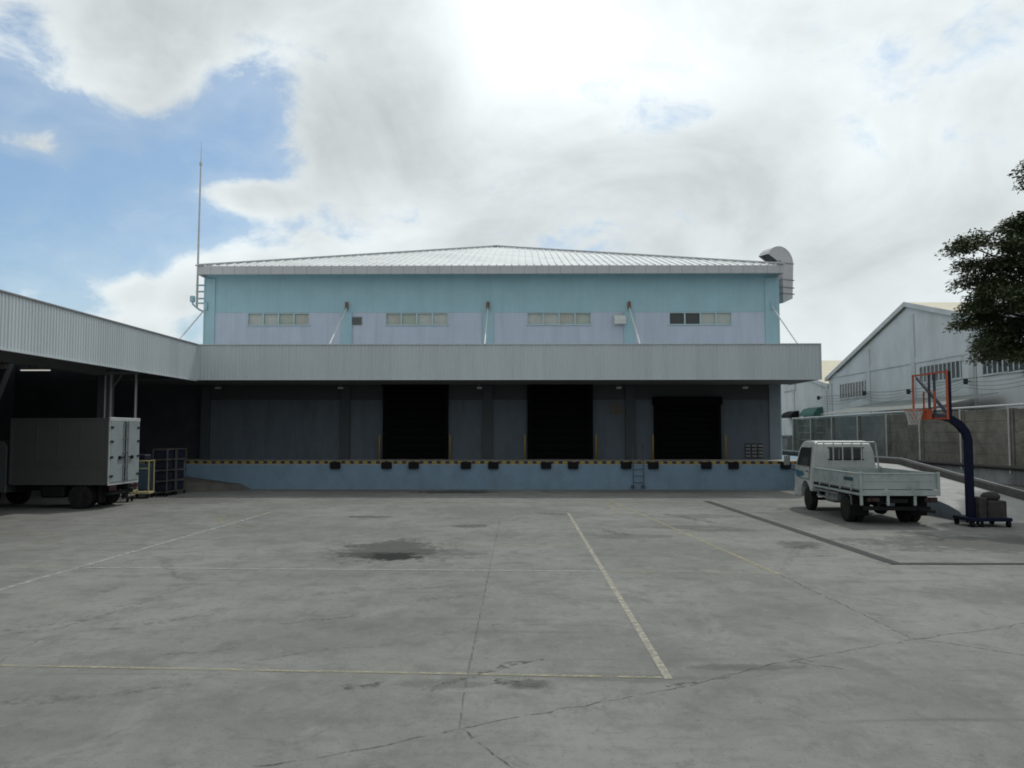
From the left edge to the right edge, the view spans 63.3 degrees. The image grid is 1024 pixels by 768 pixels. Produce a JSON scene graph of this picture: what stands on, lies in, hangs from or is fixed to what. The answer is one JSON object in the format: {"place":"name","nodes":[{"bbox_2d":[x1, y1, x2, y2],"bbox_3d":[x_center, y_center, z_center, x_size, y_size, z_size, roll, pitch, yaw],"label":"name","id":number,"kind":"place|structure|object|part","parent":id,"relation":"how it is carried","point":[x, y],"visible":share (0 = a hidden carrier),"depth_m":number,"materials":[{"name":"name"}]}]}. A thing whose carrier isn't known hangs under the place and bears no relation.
{"place":"outdoors","nodes":[
{"label":"outdoors","id":0,"kind":"place"},
{"bbox_2d":[120,489,137,501],"bbox_3d":[-13.636,3.906,28.993,0.958,0.416,0.560,0,-3,-3],"label":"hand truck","id":1,"kind":"object","parent":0,"point":[129,495],"visible":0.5,"depth_m":29.00,"materials":[{"name":"grey metal"}]},
{"bbox_2d":[54,245,821,489],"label":"warehouse","id":2,"kind":"structure","parent":0,"point":[549,350],"depth_m":38.29,"materials":[{"name":"blue paint"}]},
{"bbox_2d":[190,141,203,311],"bbox_3d":[-14.763,-7.451,39.291,0.769,8.291,0.200,0,-3,1],"label":"antenna mast","id":3,"kind":"object","parent":2,"relation":"attached to","point":[192,299],"visible":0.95,"depth_m":39.17,"materials":[{"name":"metal"}]},
{"bbox_2d":[246,313,309,325],"bbox_3d":[-10.891,-3.016,38.731,2.940,0.604,0.180,0,-3,1],"label":"window","id":4,"kind":"structure","parent":2,"relation":"in","point":[254,319],"depth_m":38.80,"materials":[{"name":"white glass"}]},
{"bbox_2d":[377,434,380,459],"bbox_3d":[-6.038,2.862,37.774,0.200,1.140,0.200,0,-3,1],"label":"guard post","id":5,"kind":"object","parent":2,"relation":"on","point":[379,448],"visible":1,"depth_m":37.74,"materials":[{"name":"yellow metal"}]},
{"bbox_2d":[382,384,448,458],"bbox_3d":[-4.443,1.587,38.230,3.120,3.740,0.600,0,-3,1],"label":"dock door","id":6,"kind":"structure","parent":2,"relation":"in","point":[400,415],"depth_m":38.42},
{"bbox_2d":[385,313,448,325],"bbox_3d":[-4.426,-3.020,38.652,2.970,0.604,0.180,0,-3,1],"label":"window","id":7,"kind":"structure","parent":2,"relation":"in","point":[392,319],"depth_m":38.71,"materials":[{"name":"white glass"}]},
{"bbox_2d":[448,434,451,459],"bbox_3d":[-2.818,2.860,37.734,0.200,1.140,0.200,0,-3,1],"label":"guard post","id":8,"kind":"object","parent":2,"relation":"on","point":[450,447],"visible":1,"depth_m":37.70,"materials":[{"name":"metal"}]},
{"bbox_2d":[523,434,526,459],"bbox_3d":[0.582,2.857,37.693,0.200,1.140,0.200,0,-3,1],"label":"guard post","id":9,"kind":"object","parent":2,"relation":"on","point":[524,447],"visible":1,"depth_m":37.66,"materials":[{"name":"metal"}]},
{"bbox_2d":[527,312,591,324],"bbox_3d":[2.188,-3.025,38.572,3.020,0.604,0.180,0,-3,1],"label":"window","id":10,"kind":"structure","parent":2,"relation":"in","point":[533,318],"depth_m":38.64,"materials":[{"name":"white glass"}]},
{"bbox_2d":[527,384,592,458],"bbox_3d":[2.197,1.552,38.151,3.120,3.800,0.600,0,-3,1],"label":"dock door","id":11,"kind":"structure","parent":2,"relation":"in","point":[538,412],"depth_m":38.34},
{"bbox_2d":[594,434,598,459],"bbox_3d":[3.822,2.855,37.653,0.200,1.140,0.200,0,-3,1],"label":"guard post","id":12,"kind":"object","parent":2,"relation":"on","point":[596,447],"visible":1,"depth_m":37.62,"materials":[{"name":"yellow metal"}]},
{"bbox_2d":[651,434,655,459],"bbox_3d":[6.391,2.853,37.622,0.200,1.140,0.200,0,-3,1],"label":"guard post","id":13,"kind":"object","parent":2,"relation":"on","point":[653,447],"visible":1,"depth_m":37.59,"materials":[{"name":"yellow metal"}]},
{"bbox_2d":[652,397,722,458],"bbox_3d":[8.026,2.017,38.052,3.160,2.860,0.600,0,-3,1],"label":"dock door","id":14,"kind":"structure","parent":2,"relation":"in","point":[665,446],"depth_m":38.24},
{"bbox_2d":[669,312,732,324],"bbox_3d":[8.733,-3.030,38.492,2.950,0.604,0.180,0,-3,1],"label":"window","id":15,"kind":"structure","parent":2,"relation":"in","point":[675,318],"depth_m":38.55,"materials":[{"name":"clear glass"}]},
{"bbox_2d":[723,434,728,459],"bbox_3d":[9.681,2.851,37.582,0.200,1.140,0.200,0,-3,1],"label":"guard post","id":16,"kind":"object","parent":2,"relation":"on","point":[725,448],"visible":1,"depth_m":37.55,"materials":[{"name":"metal"}]},
{"bbox_2d":[0,489,1023,767],"bbox_3d":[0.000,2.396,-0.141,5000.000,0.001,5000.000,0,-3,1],"label":"ground","id":17,"kind":"structure","parent":0,"point":[258,595],"depth_m":9.95,"materials":[{"name":"concrete"}]},
{"bbox_2d":[0,417,140,508],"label":"box truck","id":18,"kind":"object","parent":17,"relation":"on","point":[81,463],"visible":1,"depth_m":26.32,"materials":[{"name":"metal"}]},
{"bbox_3d":[-12.699,2.181,26.755,0.107,2.000,0.960,0,-3,1],"label":"rear door","id":19,"kind":"part","parent":18,"relation":"part of","materials":[{"name":"grey metal"}]},
{"bbox_3d":[-12.687,2.243,27.793,0.107,2.000,0.960,0,-3,1],"label":"rear door","id":20,"kind":"part","parent":18,"relation":"part of","materials":[{"name":"grey metal"}]},
{"bbox_2d":[0,290,200,458],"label":"loading shed","id":21,"kind":"structure","parent":17,"relation":"on","point":[61,342],"depth_m":32.79,"materials":[{"name":"grey metal"}]},
{"bbox_2d":[19,366,51,370],"bbox_3d":[-18.264,-0.766,31.826,1.200,0.518,0.160,0,-3,1],"label":"ceiling light","id":22,"kind":"object","parent":21,"relation":"attached to","point":[33,369],"visible":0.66,"depth_m":31.80,"materials":[{"name":"white plastic"}]},
{"bbox_2d":[103,372,138,489],"bbox_3d":[-15.184,1.907,32.031,1.450,4.770,0.110,0,-3,1],"label":"pipe frame","id":23,"kind":"object","parent":17,"relation":"on","point":[111,386],"visible":0.45,"depth_m":32.09,"materials":[{"name":"metal"}]},
{"bbox_2d":[0,512,269,589],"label":"painted line","id":24,"kind":"object","parent":17,"relation":"on","point":[125,553],"visible":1,"depth_m":16.27,"materials":[{"name":"white paint"}]},
{"bbox_2d":[129,460,154,498],"bbox_3d":[-13.674,3.514,30.731,0.680,1.403,0.760,0,-3,-7],"label":"push trolley","id":25,"kind":"object","parent":17,"relation":"on","point":[148,491],"visible":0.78,"depth_m":30.48,"materials":[{"name":"yellow metal"}]},
{"bbox_2d":[139,454,150,459],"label":"crate","id":26,"kind":"object","parent":25,"relation":"on","point":[145,457],"visible":0.52,"depth_m":30.58,"materials":[{"name":"blue plastic"}]},
{"bbox_2d":[152,448,175,495],"bbox_3d":[-13.360,3.384,31.872,0.575,1.798,0.858,0,-3,-1],"label":"roll cage","id":27,"kind":"object","parent":17,"relation":"on","point":[166,480],"visible":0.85,"depth_m":31.50,"materials":[{"name":"metal"}]},
{"bbox_2d":[154,482,173,490],"bbox_3d":[-13.360,3.939,31.839,0.470,0.310,0.730,0,-3,-1],"label":"crate","id":28,"kind":"object","parent":27,"relation":"on","point":[160,486],"visible":0.91,"depth_m":31.49,"materials":[{"name":"blue plastic"}]},
{"bbox_2d":[155,450,173,458],"bbox_3d":[-13.360,2.701,31.912,0.470,0.310,0.730,0,-3,-1],"label":"crate","id":29,"kind":"object","parent":27,"relation":"on","point":[160,454],"visible":0.99,"depth_m":31.57,"materials":[{"name":"blue plastic"}]},
{"bbox_2d":[155,471,173,479],"bbox_3d":[-13.360,3.520,31.863,0.470,0.310,0.730,0,-3,-1],"label":"crate","id":30,"kind":"object","parent":27,"relation":"on","point":[160,475],"visible":0.81,"depth_m":31.52,"materials":[{"name":"blue plastic"}]},
{"bbox_2d":[155,461,173,468],"bbox_3d":[-13.360,3.110,31.888,0.470,0.310,0.730,0,-3,-1],"label":"crate","id":31,"kind":"object","parent":27,"relation":"on","point":[160,464],"visible":0.86,"depth_m":31.54,"materials":[{"name":"blue plastic"}]},
{"bbox_2d":[162,448,186,494],"bbox_3d":[-13.319,3.437,32.760,0.575,1.798,0.858,0,-3,3],"label":"roll cage","id":32,"kind":"object","parent":17,"relation":"on","point":[177,458],"visible":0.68,"depth_m":32.72,"materials":[{"name":"metal"}]},
{"bbox_2d":[165,460,184,467],"bbox_3d":[-13.319,3.163,32.776,0.470,0.310,0.730,0,-3,3],"label":"crate","id":33,"kind":"object","parent":32,"relation":"on","point":[180,463],"visible":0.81,"depth_m":32.68,"materials":[{"name":"blue plastic"}]},
{"bbox_2d":[168,481,183,489],"bbox_3d":[-13.319,3.991,32.727,0.470,0.310,0.730,0,-3,3],"label":"crate","id":34,"kind":"object","parent":32,"relation":"on","point":[179,484],"visible":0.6,"depth_m":32.68,"materials":[{"name":"blue plastic"}]},
{"bbox_2d":[170,470,183,478],"bbox_3d":[-13.319,3.572,32.752,0.470,0.310,0.730,0,-3,3],"label":"crate","id":35,"kind":"object","parent":32,"relation":"on","point":[180,473],"visible":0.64,"depth_m":32.79,"materials":[{"name":"blue plastic"}]},
{"bbox_2d":[174,450,184,457],"bbox_3d":[-13.319,2.754,32.800,0.470,0.310,0.730,0,-3,3],"label":"crate","id":36,"kind":"object","parent":32,"relation":"on","point":[180,453],"visible":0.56,"depth_m":32.80,"materials":[{"name":"blue plastic"}]},
{"bbox_2d":[168,476,249,492],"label":"concrete ramp","id":37,"kind":"structure","parent":17,"relation":"on","point":[193,484],"depth_m":34.38,"materials":[{"name":"grey concrete"}]},
{"bbox_2d":[1,665,661,677],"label":"painted line","id":38,"kind":"object","parent":17,"relation":"on","point":[348,672],"visible":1,"depth_m":8.35,"materials":[{"name":"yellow paint"}]},
{"bbox_2d":[90,567,596,571],"bbox_3d":[-3.065,3.258,14.593,9.095,0.001,0.083,0,-3,3],"label":"painted line","id":39,"kind":"object","parent":17,"relation":"on","point":[332,569],"visible":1,"depth_m":14.57,"materials":[{"name":"white paint"}]},
{"bbox_2d":[567,513,672,678],"bbox_3d":[1.609,3.378,16.551,0.082,0.001,16.920,0,-3,1],"label":"painted line","id":40,"kind":"object","parent":17,"relation":"on","point":[643,637],"visible":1,"depth_m":10.92,"materials":[{"name":"beige paint"}]},
{"bbox_2d":[265,623,1022,765],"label":"crack","id":41,"kind":"object","parent":17,"relation":"on","point":[597,702],"visible":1,"depth_m":7.31,"materials":[{"name":"grey concrete"}]},
{"bbox_2d":[609,500,778,573],"bbox_3d":[3.990,3.695,21.923,0.100,0.001,15.752,0,-3,-4],"label":"painted line","id":42,"kind":"object","parent":17,"relation":"on","point":[709,543],"visible":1,"depth_m":17.10,"materials":[{"name":"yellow paint"}]},
{"bbox_2d":[704,501,899,562],"bbox_3d":[6.956,3.719,22.346,0.260,0.001,13.985,0,-3,-1],"label":"drain channel","id":43,"kind":"object","parent":17,"relation":"on","point":[877,557],"visible":1,"depth_m":19.24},
{"bbox_2d":[784,441,940,521],"bbox_3d":[10.087,2.753,24.180,2.660,2.175,6.095,0,-3,2],"label":"dropside truck","id":44,"kind":"object","parent":17,"relation":"on","point":[852,479],"visible":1,"depth_m":22.69,"materials":[{"name":"white paint"}]},
{"bbox_2d":[781,575,992,650],"bbox_3d":[5.320,3.007,10.261,1.654,0.001,7.581,2,-4,-24],"label":"crack","id":45,"kind":"object","parent":17,"relation":"on","point":[876,620],"visible":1,"depth_m":10.72,"materials":[{"name":"grey concrete"}]},
{"bbox_2d":[782,451,1023,499],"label":"kerb","id":46,"kind":"structure","parent":17,"relation":"on","point":[1010,492],"depth_m":27.91,"materials":[{"name":"concrete"}]},
{"bbox_2d":[782,450,1023,491],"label":"rail pipe","id":47,"kind":"object","parent":46,"relation":"on","point":[941,469],"visible":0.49,"depth_m":28.33,"materials":[{"name":"metal"}]},
{"bbox_2d":[792,403,1023,485],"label":"perimeter wall","id":48,"kind":"structure","parent":17,"relation":"on","point":[1001,431],"depth_m":33.46,"materials":[{"name":"concrete"}]},
{"bbox_2d":[821,392,997,451],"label":"lean to","id":49,"kind":"object","parent":17,"relation":"on","point":[894,405],"visible":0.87,"depth_m":44.31,"materials":[{"name":"metal"}]},
{"bbox_2d":[825,302,995,453],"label":"neighbour warehouse","id":50,"kind":"structure","parent":17,"relation":"on","point":[899,346],"depth_m":48.03,"materials":[{"name":"white paint"}]},
{"bbox_2d":[839,380,865,399],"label":"window","id":51,"kind":"structure","parent":50,"relation":"in","point":[853,387],"depth_m":55.93,"materials":[{"name":"white glass"}]},
{"bbox_2d":[919,359,961,383],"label":"window","id":52,"kind":"structure","parent":50,"relation":"in","point":[955,367],"depth_m":44.06,"materials":[{"name":"white glass"}]},
{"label":"cable bracket","id":53,"kind":"object","parent":50,"relation":"attached to","visible":0},
{"bbox_2d":[817,385,1022,403],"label":"overhead cable","id":54,"kind":"object","parent":53,"relation":"attached to","point":[938,396],"visible":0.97,"depth_m":43.01,"materials":[{"name":"black rubber"}]},
{"bbox_2d":[821,381,1021,401],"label":"overhead cable","id":55,"kind":"object","parent":53,"relation":"attached to","point":[940,392],"visible":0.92,"depth_m":41.48,"materials":[{"name":"black rubber"}]},
{"bbox_2d":[822,377,1020,398],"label":"overhead cable","id":56,"kind":"object","parent":53,"relation":"attached to","point":[931,390],"visible":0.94,"depth_m":42.99,"materials":[{"name":"black rubber"}]},
{"bbox_2d":[835,368,1023,395],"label":"overhead cable","id":57,"kind":"object","parent":53,"relation":"attached to","point":[942,384],"visible":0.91,"depth_m":41.93,"materials":[{"name":"black rubber"}]},
{"bbox_2d":[885,501,966,521],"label":"ramp side wall","id":58,"kind":"structure","parent":17,"relation":"on","point":[943,510],"depth_m":23.55,"materials":[{"name":"grey concrete"}]},
{"bbox_2d":[875,463,1023,522],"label":"ramp","id":59,"kind":"structure","parent":17,"relation":"on","point":[953,493],"depth_m":24.34,"materials":[{"name":"concrete"}]},
{"bbox_2d":[890,563,1023,563],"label":"drain channel","id":60,"kind":"object","parent":17,"relation":"on","point":[956,563],"visible":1,"depth_m":15.24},
{"bbox_2d":[904,370,1012,527],"bbox_3d":[11.503,1.689,21.649,2.447,3.980,1.842,0,-3,1],"label":"basketball stand","id":61,"kind":"object","parent":17,"relation":"on","point":[960,426],"visible":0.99,"depth_m":21.56,"materials":[{"name":"blue paint"}]},
{"bbox_2d":[975,496,986,517],"bbox_3d":[12.106,3.206,21.552,0.200,0.550,0.500,0,-3,-2],"label":"ballast block","id":62,"kind":"object","parent":61,"relation":"on","point":[980,506],"depth_m":21.32,"materials":[{"name":"grey concrete"}]},
{"bbox_2d":[987,500,1006,517],"bbox_3d":[12.445,3.243,21.496,0.460,0.470,0.540,0,-3,3],"label":"ballast block","id":63,"kind":"object","parent":61,"relation":"on","point":[996,508],"depth_m":21.23,"materials":[{"name":"grey concrete"}]},
{"bbox_2d":[980,492,999,499],"bbox_3d":[12.426,2.909,21.566,0.475,0.225,0.443,0,-3,1],"label":"sandbag","id":64,"kind":"object","parent":63,"relation":"on","point":[991,495],"visible":0.88,"depth_m":21.40,"materials":[{"name":"grey fabric"}]},
{"bbox_2d":[0,0,1023,359],"label":"sky","id":65,"kind":"structure","parent":0,"point":[855,139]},
{"bbox_2d":[782,435,788,449],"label":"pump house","id":66,"kind":"structure","parent":0,"point":[784,442],"depth_m":63.09,"materials":[{"name":"concrete"}]},
{"bbox_2d":[781,360,842,451],"bbox_3d":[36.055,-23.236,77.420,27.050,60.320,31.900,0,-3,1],"label":"neighbour warehouse","id":67,"kind":"structure","parent":0,"point":[799,400],"depth_m":66.88,"materials":[{"name":"white paint"}]},
{"bbox_2d":[788,435,792,450],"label":"window","id":68,"kind":"structure","parent":67,"relation":"in","point":[790,446],"depth_m":68.90,"materials":[{"name":"glass"}]},
{"bbox_2d":[975,308,1023,456],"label":"neighbour warehouse","id":69,"kind":"structure","parent":0,"point":[1010,395],"depth_m":38.73,"materials":[{"name":"white paint"}]},
{"bbox_2d":[981,358,1023,375],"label":"window","id":70,"kind":"structure","parent":69,"relation":"in","point":[996,368],"depth_m":38.74,"materials":[{"name":"white glass"}]},
{"bbox_2d":[993,482,1023,490],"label":"verge","id":71,"kind":"structure","parent":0,"point":[1017,487],"depth_m":26.37,"materials":[{"name":"concrete"}]},
{"bbox_2d":[933,159,1023,376],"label":"tree","id":72,"kind":"object","parent":71,"relation":"on","point":[1003,334],"visible":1,"depth_m":24.26,"materials":[{"name":"green plant"}]}
]}

